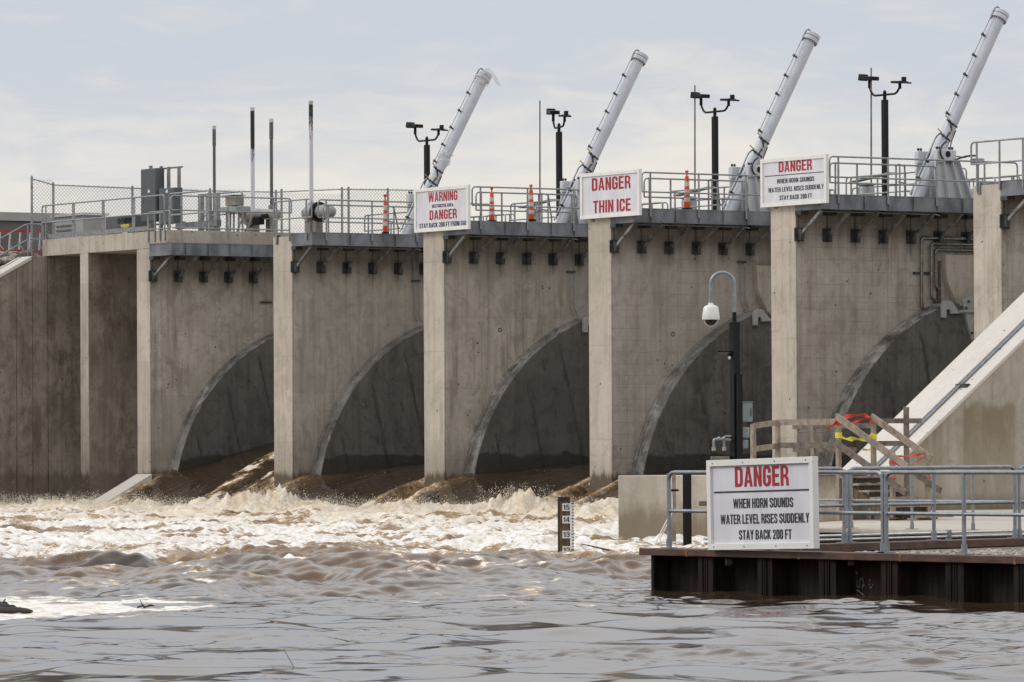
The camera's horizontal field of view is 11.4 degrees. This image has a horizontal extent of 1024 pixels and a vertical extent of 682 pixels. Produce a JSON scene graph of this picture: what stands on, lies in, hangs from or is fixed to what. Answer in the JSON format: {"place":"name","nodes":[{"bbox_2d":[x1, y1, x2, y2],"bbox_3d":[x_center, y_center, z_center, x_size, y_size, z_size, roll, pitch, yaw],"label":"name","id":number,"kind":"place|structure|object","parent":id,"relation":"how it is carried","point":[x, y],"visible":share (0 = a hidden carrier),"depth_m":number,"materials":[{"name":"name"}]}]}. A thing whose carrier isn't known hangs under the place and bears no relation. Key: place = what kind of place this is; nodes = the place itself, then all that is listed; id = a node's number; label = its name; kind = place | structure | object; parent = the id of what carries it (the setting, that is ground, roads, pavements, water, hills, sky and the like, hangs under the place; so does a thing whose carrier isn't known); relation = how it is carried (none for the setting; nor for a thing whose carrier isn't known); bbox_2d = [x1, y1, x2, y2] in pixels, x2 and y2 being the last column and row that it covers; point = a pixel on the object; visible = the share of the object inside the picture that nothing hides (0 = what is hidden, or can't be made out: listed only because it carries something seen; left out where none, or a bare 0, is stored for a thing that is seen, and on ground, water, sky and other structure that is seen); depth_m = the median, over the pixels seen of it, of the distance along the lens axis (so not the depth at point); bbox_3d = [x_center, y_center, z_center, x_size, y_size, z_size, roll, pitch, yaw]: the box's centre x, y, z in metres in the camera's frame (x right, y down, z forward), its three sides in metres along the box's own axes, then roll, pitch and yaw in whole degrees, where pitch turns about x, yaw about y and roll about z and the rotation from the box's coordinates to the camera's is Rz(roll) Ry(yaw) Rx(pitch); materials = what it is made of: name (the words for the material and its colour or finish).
{"place":"outdoors","nodes":[
{"label":"outdoors","id":0,"kind":"place"},
{"bbox_2d":[0,212,65,255],"bbox_3d":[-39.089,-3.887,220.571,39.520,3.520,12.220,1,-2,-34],"label":"building","id":1,"kind":"structure","parent":0,"point":[12,220],"depth_m":224.95,"materials":[{"name":"grey metal"}]},
{"bbox_2d":[112,442,274,505],"bbox_3d":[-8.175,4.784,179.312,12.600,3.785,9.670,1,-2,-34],"label":"spillway water","id":2,"kind":"structure","parent":0,"point":[253,468],"depth_m":179.18,"materials":[{"name":"liquid"}]},
{"bbox_2d":[261,462,424,508],"bbox_3d":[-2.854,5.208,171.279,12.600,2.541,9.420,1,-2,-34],"label":"spillway water","id":3,"kind":"structure","parent":0,"point":[402,481],"depth_m":170.36,"materials":[{"name":"liquid"}]},
{"bbox_2d":[403,461,590,504],"bbox_3d":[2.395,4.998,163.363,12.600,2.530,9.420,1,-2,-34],"label":"spillway water","id":4,"kind":"structure","parent":0,"point":[571,480],"depth_m":163.22,"materials":[{"name":"liquid"}]},
{"bbox_2d":[0,483,1023,681],"bbox_3d":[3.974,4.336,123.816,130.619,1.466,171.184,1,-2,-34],"label":"river","id":5,"kind":"structure","parent":0,"point":[234,592],"depth_m":61.54,"materials":[{"name":"liquid"}]},
{"bbox_2d":[0,256,80,504],"bbox_3d":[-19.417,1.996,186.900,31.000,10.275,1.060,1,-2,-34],"label":"training wall","id":6,"kind":"structure","parent":5,"relation":"in","point":[40,404],"depth_m":187.75,"materials":[{"name":"grey concrete"}]},
{"bbox_2d":[0,223,43,255],"bbox_3d":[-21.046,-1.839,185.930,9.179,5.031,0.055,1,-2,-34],"label":"stair rail","id":7,"kind":"object","parent":6,"relation":"on","point":[27,239],"visible":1,"depth_m":188.11,"materials":[{"name":"metal"}]},
{"bbox_2d":[80,253,137,500],"bbox_3d":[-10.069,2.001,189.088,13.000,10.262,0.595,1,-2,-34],"label":"concrete pier","id":8,"kind":"structure","parent":5,"relation":"in","point":[108,361],"depth_m":185.74,"materials":[{"name":"concrete"}]},
{"bbox_2d":[94,249,273,501],"bbox_3d":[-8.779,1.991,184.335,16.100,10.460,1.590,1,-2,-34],"label":"concrete pier","id":9,"kind":"structure","parent":5,"relation":"in","point":[205,372],"depth_m":182.39,"materials":[{"name":"concrete"}]},
{"bbox_2d":[43,230,293,256],"bbox_3d":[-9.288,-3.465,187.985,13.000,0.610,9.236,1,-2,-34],"label":"concrete deck","id":10,"kind":"structure","parent":9,"relation":"on","point":[127,243],"depth_m":182.82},
{"bbox_2d":[51,212,108,237],"bbox_3d":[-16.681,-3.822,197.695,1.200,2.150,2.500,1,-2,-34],"label":"air unit","id":11,"kind":"object","parent":10,"relation":"on","point":[79,224],"visible":0.25,"depth_m":196.88,"materials":[{"name":"metal"}]},
{"bbox_2d":[41,194,164,238],"bbox_3d":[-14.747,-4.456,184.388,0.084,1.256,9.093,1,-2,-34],"label":"guard rail","id":12,"kind":"object","parent":10,"relation":"on","point":[133,228],"visible":1,"depth_m":184.47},
{"bbox_2d":[147,210,170,241],"bbox_3d":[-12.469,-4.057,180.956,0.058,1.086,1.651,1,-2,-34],"label":"guard rail","id":13,"kind":"object","parent":10,"relation":"attached to","point":[159,228],"visible":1,"depth_m":180.89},
{"bbox_2d":[149,166,185,230],"bbox_3d":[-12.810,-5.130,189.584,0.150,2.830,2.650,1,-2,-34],"label":"cabinet rack","id":14,"kind":"object","parent":10,"relation":"on","point":[151,224],"visible":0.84,"depth_m":189.32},
{"bbox_2d":[141,168,163,222],"bbox_3d":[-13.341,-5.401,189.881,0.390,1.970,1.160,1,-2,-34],"label":"tall cabinet","id":15,"kind":"object","parent":14,"relation":"attached to","point":[152,181],"visible":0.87,"depth_m":189.59,"materials":[{"name":"metal"}]},
{"bbox_2d":[159,187,182,223],"bbox_3d":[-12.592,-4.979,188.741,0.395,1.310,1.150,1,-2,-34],"label":"short cabinet","id":16,"kind":"object","parent":14,"relation":"attached to","point":[175,200],"visible":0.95,"depth_m":188.37,"materials":[{"name":"metal"}]},
{"bbox_2d":[169,190,242,230],"bbox_3d":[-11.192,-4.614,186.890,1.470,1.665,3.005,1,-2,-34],"label":"deck frame","id":17,"kind":"object","parent":10,"relation":"on","point":[201,222],"visible":0.8,"depth_m":186.56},
{"bbox_2d":[212,126,215,230],"bbox_3d":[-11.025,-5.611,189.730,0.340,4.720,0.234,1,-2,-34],"label":"stem cover","id":18,"kind":"object","parent":10,"relation":"on","point":[214,154],"visible":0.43,"depth_m":189.71,"materials":[{"name":"white plastic"}]},
{"bbox_2d":[218,195,252,231],"bbox_3d":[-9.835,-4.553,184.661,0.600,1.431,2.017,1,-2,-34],"label":"control box","id":19,"kind":"object","parent":10,"relation":"on","point":[236,204],"visible":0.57,"depth_m":184.64,"materials":[{"name":"grey metal"}]},
{"bbox_2d":[246,107,259,231],"bbox_3d":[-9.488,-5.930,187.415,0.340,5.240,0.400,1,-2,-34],"label":"stem cover","id":20,"kind":"object","parent":10,"relation":"on","point":[252,131],"visible":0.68,"depth_m":187.37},
{"bbox_2d":[240,208,281,231],"bbox_3d":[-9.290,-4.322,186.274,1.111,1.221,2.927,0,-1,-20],"label":"gate actuator","id":21,"kind":"object","parent":10,"relation":"on","point":[258,219],"visible":0.68,"depth_m":185.86,"materials":[{"name":"grey paint"}]},
{"bbox_2d":[266,119,277,231],"bbox_3d":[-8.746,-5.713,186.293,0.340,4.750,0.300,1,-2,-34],"label":"stem cover","id":22,"kind":"object","parent":10,"relation":"on","point":[269,223],"visible":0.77,"depth_m":186.25,"materials":[{"name":"white plastic"}]},
{"bbox_2d":[148,243,272,282],"bbox_3d":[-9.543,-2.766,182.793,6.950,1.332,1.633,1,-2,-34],"label":"steel walkway","id":23,"kind":"structure","parent":9,"relation":"on","point":[196,250],"depth_m":181.65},
{"bbox_2d":[170,195,291,241],"bbox_3d":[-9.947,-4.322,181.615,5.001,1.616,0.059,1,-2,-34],"label":"guard rail","id":24,"kind":"object","parent":23,"relation":"on","point":[227,211],"visible":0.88,"depth_m":181.51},
{"bbox_2d":[307,101,312,231],"bbox_3d":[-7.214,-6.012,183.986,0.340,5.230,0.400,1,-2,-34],"label":"stem cover","id":25,"kind":"object","parent":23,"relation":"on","point":[309,225],"visible":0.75,"depth_m":183.93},
{"bbox_2d":[301,202,335,231],"bbox_3d":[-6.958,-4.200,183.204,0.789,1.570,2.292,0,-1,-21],"label":"gate actuator","id":26,"kind":"object","parent":25,"relation":"attached to","point":[317,224],"visible":0.58,"depth_m":182.94,"materials":[{"name":"grey paint"}]},
{"bbox_2d":[0,474,617,515],"bbox_3d":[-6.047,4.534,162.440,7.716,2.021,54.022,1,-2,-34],"label":"spray","id":27,"kind":"object","parent":5,"relation":"on","point":[164,503],"visible":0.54,"depth_m":163.89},
{"bbox_2d":[273,236,424,486],"bbox_3d":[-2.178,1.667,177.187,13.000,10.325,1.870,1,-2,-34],"label":"concrete pier","id":28,"kind":"structure","parent":5,"relation":"in","point":[348,372],"depth_m":174.30,"materials":[{"name":"concrete"}]},
{"bbox_2d":[273,198,311,241],"bbox_3d":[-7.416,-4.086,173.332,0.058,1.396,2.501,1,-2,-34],"label":"guard rail","id":29,"kind":"object","parent":28,"relation":"on","point":[289,218],"visible":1,"depth_m":173.47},
{"bbox_2d":[276,232,423,274],"bbox_3d":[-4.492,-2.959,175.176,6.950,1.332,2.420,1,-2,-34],"label":"steel walkway","id":30,"kind":"structure","parent":28,"relation":"on","point":[338,240],"depth_m":173.78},
{"bbox_2d":[323,204,413,232],"bbox_3d":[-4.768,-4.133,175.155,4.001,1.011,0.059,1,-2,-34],"label":"guard rail","id":31,"kind":"object","parent":30,"relation":"on","point":[328,221],"visible":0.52,"depth_m":174.61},
{"bbox_2d":[317,199,488,241],"bbox_3d":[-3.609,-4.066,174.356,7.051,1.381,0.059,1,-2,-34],"label":"guard rail","id":32,"kind":"object","parent":30,"relation":"attached to","point":[371,201],"visible":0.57,"depth_m":173.50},
{"bbox_2d":[406,191,422,233],"bbox_3d":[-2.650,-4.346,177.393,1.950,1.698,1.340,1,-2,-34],"label":"trunnion frame","id":33,"kind":"object","parent":28,"relation":"on","point":[409,197],"visible":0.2,"depth_m":177.33,"materials":[{"name":"metal"}]},
{"bbox_2d":[399,68,491,233],"bbox_3d":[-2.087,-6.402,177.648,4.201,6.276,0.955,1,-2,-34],"label":"hydraulic cylinder","id":34,"kind":"object","parent":33,"relation":"attached to","point":[482,77],"visible":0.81,"depth_m":177.76,"materials":[{"name":"white paint"}]},
{"bbox_2d":[406,122,447,184],"bbox_3d":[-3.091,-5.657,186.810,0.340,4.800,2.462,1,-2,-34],"label":"light pole","id":35,"kind":"object","parent":28,"relation":"on","point":[426,149],"visible":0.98,"depth_m":186.79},
{"bbox_2d":[423,231,589,486],"bbox_3d":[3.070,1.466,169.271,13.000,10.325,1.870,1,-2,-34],"label":"concrete pier","id":36,"kind":"structure","parent":5,"relation":"in","point":[506,366],"depth_m":166.44,"materials":[{"name":"concrete"}]},
{"bbox_2d":[426,221,588,265],"bbox_3d":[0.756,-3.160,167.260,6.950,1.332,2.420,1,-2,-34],"label":"steel walkway","id":37,"kind":"structure","parent":36,"relation":"on","point":[517,229],"depth_m":166.03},
{"bbox_2d":[471,186,579,230],"bbox_3d":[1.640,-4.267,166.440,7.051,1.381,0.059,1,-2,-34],"label":"guard rail","id":38,"kind":"object","parent":37,"relation":"attached to","point":[527,206],"visible":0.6,"depth_m":165.66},
{"bbox_2d":[475,191,577,222],"bbox_3d":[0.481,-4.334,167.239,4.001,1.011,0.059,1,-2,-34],"label":"guard rail","id":39,"kind":"object","parent":37,"relation":"on","point":[538,211],"visible":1,"depth_m":167.31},
{"bbox_3d":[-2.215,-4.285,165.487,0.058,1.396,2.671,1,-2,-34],"label":"guard rail","id":40,"kind":"object","parent":37,"relation":"attached to","visible":0},
{"bbox_2d":[414,184,470,232],"bbox_3d":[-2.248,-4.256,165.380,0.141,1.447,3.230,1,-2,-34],"label":"warning sign","id":41,"kind":"object","parent":40,"relation":"attached to","point":[446,208],"visible":1,"depth_m":165.31,"materials":[{"name":"beige plastic"}]},
{"bbox_2d":[546,108,570,218],"bbox_3d":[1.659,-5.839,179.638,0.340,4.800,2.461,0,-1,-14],"label":"light pole","id":42,"kind":"object","parent":36,"relation":"on","point":[551,111],"visible":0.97,"depth_m":179.60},
{"bbox_2d":[560,177,587,222],"bbox_3d":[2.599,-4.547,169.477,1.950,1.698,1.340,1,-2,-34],"label":"trunnion frame","id":43,"kind":"object","parent":36,"relation":"on","point":[565,184],"visible":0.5,"depth_m":169.36,"materials":[{"name":"metal"}]},
{"bbox_2d":[553,49,647,222],"bbox_3d":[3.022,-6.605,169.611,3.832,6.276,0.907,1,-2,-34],"label":"hydraulic cylinder","id":44,"kind":"object","parent":43,"relation":"attached to","point":[638,59],"visible":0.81,"depth_m":169.78,"materials":[{"name":"white paint"}]},
{"bbox_2d":[558,497,573,551],"bbox_3d":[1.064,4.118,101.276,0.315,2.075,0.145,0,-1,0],"label":"staff gauge","id":45,"kind":"object","parent":5,"relation":"in","point":[565,523],"visible":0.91,"depth_m":101.23,"materials":[{"name":"brown metal"}]},
{"bbox_2d":[588,218,771,490],"bbox_3d":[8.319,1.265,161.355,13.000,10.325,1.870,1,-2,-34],"label":"concrete pier","id":46,"kind":"structure","parent":5,"relation":"in","point":[659,387],"depth_m":158.48,"materials":[{"name":"concrete"}]},
{"bbox_2d":[591,208,770,255],"bbox_3d":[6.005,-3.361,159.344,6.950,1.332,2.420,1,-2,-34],"label":"steel walkway","id":47,"kind":"structure","parent":46,"relation":"on","point":[689,217],"depth_m":158.18,"materials":[{"name":"metal"}]},
{"bbox_2d":[643,178,747,210],"bbox_3d":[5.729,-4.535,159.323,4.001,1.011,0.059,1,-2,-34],"label":"guard rail","id":48,"kind":"object","parent":47,"relation":"on","point":[708,198],"visible":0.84,"depth_m":159.40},
{"bbox_2d":[642,172,759,218],"bbox_3d":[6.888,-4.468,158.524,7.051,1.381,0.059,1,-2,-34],"label":"guard rail","id":49,"kind":"object","parent":47,"relation":"attached to","point":[698,193],"visible":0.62,"depth_m":157.75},
{"bbox_2d":[690,92,739,209],"bbox_3d":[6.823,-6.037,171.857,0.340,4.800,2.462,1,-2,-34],"label":"light pole","id":50,"kind":"object","parent":47,"relation":"on","point":[715,153],"visible":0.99,"depth_m":171.81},
{"bbox_3d":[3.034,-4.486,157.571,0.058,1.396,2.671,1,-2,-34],"label":"guard rail","id":51,"kind":"object","parent":47,"relation":"attached to","visible":0},
{"bbox_2d":[580,169,641,219],"bbox_3d":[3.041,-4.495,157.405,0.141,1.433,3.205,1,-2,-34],"label":"warning sign","id":52,"kind":"object","parent":51,"relation":"attached to","point":[608,194],"visible":1,"depth_m":157.34,"materials":[{"name":"beige plastic"}]},
{"bbox_2d":[729,162,770,210],"bbox_3d":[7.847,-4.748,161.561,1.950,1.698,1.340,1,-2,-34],"label":"trunnion frame","id":53,"kind":"object","parent":46,"relation":"on","point":[753,203],"visible":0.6,"depth_m":160.84,"materials":[{"name":"metal"}]},
{"bbox_2d":[722,29,819,210],"bbox_3d":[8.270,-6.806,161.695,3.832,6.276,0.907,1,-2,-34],"label":"hydraulic cylinder","id":54,"kind":"object","parent":53,"relation":"attached to","point":[810,39],"visible":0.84,"depth_m":161.83,"materials":[{"name":"white paint"}]},
{"bbox_2d":[752,309,770,325],"bbox_3d":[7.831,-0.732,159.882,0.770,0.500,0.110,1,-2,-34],"label":"gate hook","id":55,"kind":"object","parent":46,"relation":"attached to","point":[761,314],"visible":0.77,"depth_m":159.74,"materials":[{"name":"grey paint"}]},
{"bbox_2d":[849,172,894,194],"bbox_3d":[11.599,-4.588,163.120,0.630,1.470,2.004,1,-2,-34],"label":"cabinet post","id":56,"kind":"object","parent":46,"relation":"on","point":[864,188],"visible":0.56,"depth_m":163.39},
{"bbox_2d":[683,474,691,545],"bbox_3d":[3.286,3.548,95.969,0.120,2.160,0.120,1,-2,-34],"label":"steel column","id":57,"kind":"structure","parent":5,"relation":"in","point":[687,524],"depth_m":95.93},
{"bbox_2d":[702,271,752,459],"bbox_3d":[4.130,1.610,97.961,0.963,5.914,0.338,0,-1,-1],"label":"camera pole","id":58,"kind":"object","parent":5,"relation":"in","point":[740,411],"visible":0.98,"depth_m":97.89,"materials":[{"name":"metal"}]},
{"bbox_2d":[711,435,730,459],"bbox_3d":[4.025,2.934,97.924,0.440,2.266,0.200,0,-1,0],"label":"conduit fitting","id":59,"kind":"object","parent":58,"relation":"attached to","point":[724,439],"visible":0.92,"depth_m":97.92,"materials":[{"name":"metal"}]},
{"bbox_2d":[618,475,880,538],"bbox_3d":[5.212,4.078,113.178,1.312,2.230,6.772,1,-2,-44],"label":"block wall","id":60,"kind":"structure","parent":5,"relation":"in","point":[642,506],"depth_m":114.25,"materials":[{"name":"concrete"}]},
{"bbox_2d":[750,419,871,474],"bbox_3d":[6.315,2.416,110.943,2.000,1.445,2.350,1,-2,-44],"label":"timber platform","id":61,"kind":"structure","parent":60,"relation":"on","point":[813,446],"depth_m":110.97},
{"bbox_2d":[639,548,1023,602],"bbox_3d":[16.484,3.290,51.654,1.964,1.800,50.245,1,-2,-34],"label":"sheet pile wall","id":62,"kind":"structure","parent":5,"relation":"in","point":[980,578],"depth_m":68.44,"materials":[{"name":"metal"}]},
{"bbox_2d":[660,470,883,552],"bbox_3d":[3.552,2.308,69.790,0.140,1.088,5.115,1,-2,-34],"label":"guard rail","id":63,"kind":"object","parent":62,"relation":"on","point":[670,511],"visible":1,"depth_m":68.75,"materials":[{"name":"metal"}]},
{"bbox_2d":[671,474,675,544],"bbox_3d":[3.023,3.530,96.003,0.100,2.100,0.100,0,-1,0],"label":"railing post","id":64,"kind":"object","parent":63,"relation":"attached to","point":[673,527],"visible":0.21,"depth_m":95.96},
{"bbox_2d":[706,456,819,550],"bbox_3d":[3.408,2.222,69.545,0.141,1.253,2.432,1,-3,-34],"label":"warning sign","id":65,"kind":"object","parent":63,"relation":"attached to","point":[765,503],"visible":1,"depth_m":69.48,"materials":[{"name":"beige plastic"}]},
{"bbox_2d":[872,546,1023,554],"bbox_3d":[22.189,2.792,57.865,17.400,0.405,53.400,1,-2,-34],"label":"gravel fill","id":66,"kind":"object","parent":62,"relation":"in","point":[1003,548],"visible":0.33,"depth_m":74.83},
{"bbox_2d":[856,548,1023,554],"bbox_3d":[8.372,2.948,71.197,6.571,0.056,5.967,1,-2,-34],"label":"gravel stones","id":67,"kind":"object","parent":66,"relation":"on","point":[1013,551],"visible":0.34,"depth_m":71.87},
{"bbox_2d":[877,470,1023,554],"bbox_3d":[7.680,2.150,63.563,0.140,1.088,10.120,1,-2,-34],"label":"guard rail","id":68,"kind":"object","parent":62,"relation":"on","point":[886,543],"visible":1,"depth_m":66.44,"materials":[{"name":"metal"}]},
{"bbox_2d":[771,205,973,467],"bbox_3d":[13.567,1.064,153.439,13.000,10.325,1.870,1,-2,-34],"label":"concrete pier","id":69,"kind":"structure","parent":5,"relation":"in","point":[856,328],"depth_m":150.65,"materials":[{"name":"concrete"}]},
{"bbox_2d":[774,194,973,243],"bbox_3d":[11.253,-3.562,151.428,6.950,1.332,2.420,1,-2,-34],"label":"steel walkway","id":70,"kind":"structure","parent":69,"relation":"on","point":[905,204],"depth_m":150.37,"materials":[{"name":"metal"}]},
{"bbox_2d":[829,162,935,196],"bbox_3d":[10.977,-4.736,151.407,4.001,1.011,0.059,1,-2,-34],"label":"guard rail","id":71,"kind":"object","parent":70,"relation":"on","point":[895,184],"visible":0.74,"depth_m":151.32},
{"bbox_2d":[858,74,911,195],"bbox_3d":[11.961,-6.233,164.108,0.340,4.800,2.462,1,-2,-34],"label":"light pole","id":72,"kind":"object","parent":70,"relation":"on","point":[884,126],"visible":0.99,"depth_m":164.06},
{"bbox_2d":[829,156,1017,205],"bbox_3d":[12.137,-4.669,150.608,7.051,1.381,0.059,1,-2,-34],"label":"guard rail","id":73,"kind":"object","parent":70,"relation":"attached to","point":[887,178],"visible":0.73,"depth_m":150.11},
{"bbox_3d":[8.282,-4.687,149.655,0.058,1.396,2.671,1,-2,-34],"label":"guard rail","id":74,"kind":"object","parent":70,"relation":"attached to","visible":0},
{"bbox_2d":[760,154,828,207],"bbox_3d":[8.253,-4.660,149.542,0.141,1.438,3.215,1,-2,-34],"label":"warning sign","id":75,"kind":"object","parent":74,"relation":"attached to","point":[796,180],"visible":1,"depth_m":149.50,"materials":[{"name":"beige plastic"}]},
{"bbox_2d":[920,236,973,309],"bbox_3d":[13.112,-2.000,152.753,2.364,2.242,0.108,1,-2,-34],"label":"wall pipe","id":76,"kind":"object","parent":69,"relation":"attached to","point":[921,260],"depth_m":152.11,"materials":[{"name":"silver metal"}]},
{"bbox_2d":[915,146,983,197],"bbox_3d":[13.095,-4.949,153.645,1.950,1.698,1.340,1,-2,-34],"label":"trunnion frame","id":77,"kind":"object","parent":69,"relation":"on","point":[950,171],"visible":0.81,"depth_m":153.12,"materials":[{"name":"metal"}]},
{"bbox_2d":[909,6,1009,196],"bbox_3d":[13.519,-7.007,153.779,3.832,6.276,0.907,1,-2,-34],"label":"hydraulic cylinder","id":78,"kind":"object","parent":77,"relation":"attached to","point":[999,17],"visible":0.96,"depth_m":153.88,"materials":[{"name":"white paint"}]},
{"bbox_2d":[940,301,958,317],"bbox_3d":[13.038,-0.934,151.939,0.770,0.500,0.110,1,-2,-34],"label":"gate hook","id":79,"kind":"object","parent":69,"relation":"attached to","point":[949,306],"visible":1,"depth_m":151.78,"materials":[{"name":"grey paint"}]},
{"bbox_2d":[930,242,973,302],"bbox_3d":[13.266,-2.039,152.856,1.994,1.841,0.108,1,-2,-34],"label":"wall pipe","id":80,"kind":"object","parent":69,"relation":"attached to","point":[934,300],"depth_m":152.31,"materials":[{"name":"silver metal"}]},
{"bbox_2d":[934,248,973,289],"bbox_3d":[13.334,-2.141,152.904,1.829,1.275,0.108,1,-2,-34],"label":"wall pipe","id":81,"kind":"object","parent":69,"relation":"attached to","point":[936,263],"depth_m":152.42,"materials":[{"name":"silver metal"}]},
{"bbox_2d":[958,294,973,338],"bbox_3d":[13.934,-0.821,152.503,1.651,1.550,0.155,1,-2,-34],"label":"steel plate","id":82,"kind":"object","parent":69,"relation":"attached to","point":[968,306],"visible":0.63,"depth_m":152.30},
{"bbox_2d":[753,538,1023,551],"bbox_3d":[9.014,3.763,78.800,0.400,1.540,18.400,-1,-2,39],"label":"sheet pile wall","id":83,"kind":"structure","parent":5,"relation":"in","point":[931,544],"depth_m":74.71,"materials":[{"name":"metal"}]},
{"bbox_2d":[818,467,848,542],"bbox_3d":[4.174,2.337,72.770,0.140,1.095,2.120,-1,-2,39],"label":"guard rail","id":84,"kind":"object","parent":83,"relation":"on","point":[844,534],"visible":0.41,"depth_m":73.48,"materials":[{"name":"metal"}]},
{"bbox_2d":[847,465,1018,542],"bbox_3d":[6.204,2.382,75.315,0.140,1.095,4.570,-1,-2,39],"label":"guard rail","id":85,"kind":"object","parent":83,"relation":"on","point":[933,503],"visible":0.92,"depth_m":75.29,"materials":[{"name":"metal"}]},
{"bbox_2d":[1017,465,1023,537],"bbox_3d":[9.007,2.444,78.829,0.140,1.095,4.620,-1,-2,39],"label":"guard rail","id":86,"kind":"object","parent":83,"relation":"on","point":[1019,500],"visible":0.88,"depth_m":77.09,"materials":[{"name":"metal"}]},
{"bbox_2d":[819,532,1023,542],"bbox_3d":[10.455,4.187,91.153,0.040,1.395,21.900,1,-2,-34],"label":"sheet pile wall","id":87,"kind":"structure","parent":5,"relation":"in","point":[822,533],"depth_m":96.12,"materials":[{"name":"metal"}]},
{"bbox_2d":[843,292,1023,509],"bbox_3d":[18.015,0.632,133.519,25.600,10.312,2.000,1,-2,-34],"label":"training wall","id":88,"kind":"structure","parent":5,"relation":"in","point":[979,420],"depth_m":128.37,"materials":[{"name":"brown concrete"}]},
{"bbox_2d":[877,319,1023,465],"bbox_3d":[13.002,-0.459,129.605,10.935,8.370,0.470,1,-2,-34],"label":"handrail pipe","id":89,"kind":"object","parent":88,"relation":"attached to","point":[960,384],"visible":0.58,"depth_m":128.48,"materials":[{"name":"metal"}]},
{"bbox_2d":[973,184,1023,339],"bbox_3d":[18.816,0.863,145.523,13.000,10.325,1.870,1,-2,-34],"label":"concrete pier","id":90,"kind":"structure","parent":5,"relation":"in","point":[998,271],"depth_m":142.13,"materials":[{"name":"concrete"}]},
{"bbox_2d":[970,137,1023,190],"bbox_3d":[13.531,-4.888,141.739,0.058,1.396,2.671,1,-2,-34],"label":"guard rail","id":91,"kind":"object","parent":90,"relation":"on","point":[999,154],"visible":1,"depth_m":141.78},
{"bbox_2d":[977,179,1023,228],"bbox_3d":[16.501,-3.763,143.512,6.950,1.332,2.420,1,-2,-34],"label":"steel walkway","id":92,"kind":"structure","parent":90,"relation":"on","point":[1011,190],"depth_m":141.59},
{"bbox_2d":[0,0,1023,234],"label":"sky","id":93,"kind":"structure","parent":0,"point":[93,92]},
{"bbox_2d":[570,466,705,504],"bbox_3d":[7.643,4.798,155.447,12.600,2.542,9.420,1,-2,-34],"label":"spillway water","id":94,"kind":"structure","parent":0,"point":[604,492],"depth_m":156.48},
{"bbox_2d":[819,509,1023,534],"bbox_3d":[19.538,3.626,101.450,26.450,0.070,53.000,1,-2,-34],"label":"paved apron","id":95,"kind":"object","parent":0,"point":[954,523],"visible":0.42,"depth_m":102.47,"materials":[{"name":"concrete"}]},
{"bbox_2d":[835,413,941,520],"bbox_3d":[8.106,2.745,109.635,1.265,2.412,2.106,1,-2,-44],"label":"timber stairs","id":96,"kind":"structure","parent":95,"relation":"on","point":[896,490],"depth_m":109.64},
{"bbox_2d":[878,407,921,496],"bbox_3d":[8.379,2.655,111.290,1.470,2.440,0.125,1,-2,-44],"label":"timber barrier","id":97,"kind":"object","parent":95,"relation":"on","point":[905,420],"visible":0.59,"depth_m":111.48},
{"bbox_2d":[851,471,1006,529],"bbox_3d":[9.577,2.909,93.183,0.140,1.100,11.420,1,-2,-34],"label":"guard rail","id":98,"kind":"object","parent":95,"relation":"on","point":[911,499],"visible":0.64,"depth_m":96.27,"materials":[{"name":"metal"}]},
{"bbox_3d":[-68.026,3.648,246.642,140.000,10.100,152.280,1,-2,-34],"label":"river bank","id":99,"kind":"structure","parent":0,"visible":0},
{"bbox_2d":[7,251,18,255],"bbox_3d":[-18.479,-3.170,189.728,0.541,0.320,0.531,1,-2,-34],"label":"rock","id":100,"kind":"object","parent":99,"relation":"on","point":[9,253],"visible":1,"depth_m":189.52,"materials":[{"name":"beige stone"}]},
{"bbox_2d":[0,230,42,252],"bbox_3d":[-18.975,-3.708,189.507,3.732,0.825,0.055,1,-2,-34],"label":"guard rail","id":101,"kind":"object","parent":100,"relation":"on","point":[19,246],"visible":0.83,"depth_m":189.97,"materials":[{"name":"metal"}]},
{"bbox_2d":[30,175,413,255],"bbox_3d":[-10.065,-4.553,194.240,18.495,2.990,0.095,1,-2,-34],"label":"chain link fence","id":102,"kind":"object","parent":99,"relation":"on","point":[132,189],"visible":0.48,"depth_m":192.87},
{"bbox_2d":[106,215,155,234],"bbox_3d":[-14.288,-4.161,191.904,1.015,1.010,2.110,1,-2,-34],"label":"generator box","id":103,"kind":"object","parent":102,"relation":"attached to","point":[127,220],"visible":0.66,"depth_m":191.24,"materials":[{"name":"grey paint"}]},
{"bbox_3d":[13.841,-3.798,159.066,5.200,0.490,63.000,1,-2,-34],"label":"service bridge","id":104,"kind":"object","parent":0,"visible":0},
{"bbox_2d":[539,101,540,208],"bbox_3d":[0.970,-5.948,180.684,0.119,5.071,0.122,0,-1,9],"label":"thin mast","id":105,"kind":"object","parent":104,"relation":"on","point":[540,149],"visible":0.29,"depth_m":180.66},
{"bbox_2d":[694,85,695,196],"bbox_3d":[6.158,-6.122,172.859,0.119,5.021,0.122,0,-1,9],"label":"thin mast","id":106,"kind":"object","parent":104,"relation":"on","point":[694,139],"visible":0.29,"depth_m":172.83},
{"bbox_2d":[870,68,871,182],"bbox_3d":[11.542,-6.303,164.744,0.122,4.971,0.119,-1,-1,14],"label":"thin mast","id":107,"kind":"object","parent":104,"relation":"on","point":[871,124],"visible":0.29,"depth_m":164.71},
{"bbox_2d":[845,168,966,194],"bbox_3d":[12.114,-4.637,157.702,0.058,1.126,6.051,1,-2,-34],"label":"guard rail","id":108,"kind":"object","parent":104,"relation":"on","point":[878,192],"visible":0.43,"depth_m":158.87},
{"bbox_3d":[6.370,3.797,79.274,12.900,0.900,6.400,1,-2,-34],"label":"service ledge","id":109,"kind":"structure","parent":0,"visible":0},
{"bbox_2d":[704,529,1023,544],"bbox_3d":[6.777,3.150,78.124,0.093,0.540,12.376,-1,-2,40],"label":"conduit pair","id":110,"kind":"object","parent":109,"relation":"on","point":[948,535],"visible":0.51,"depth_m":77.42,"materials":[{"name":"metal"}]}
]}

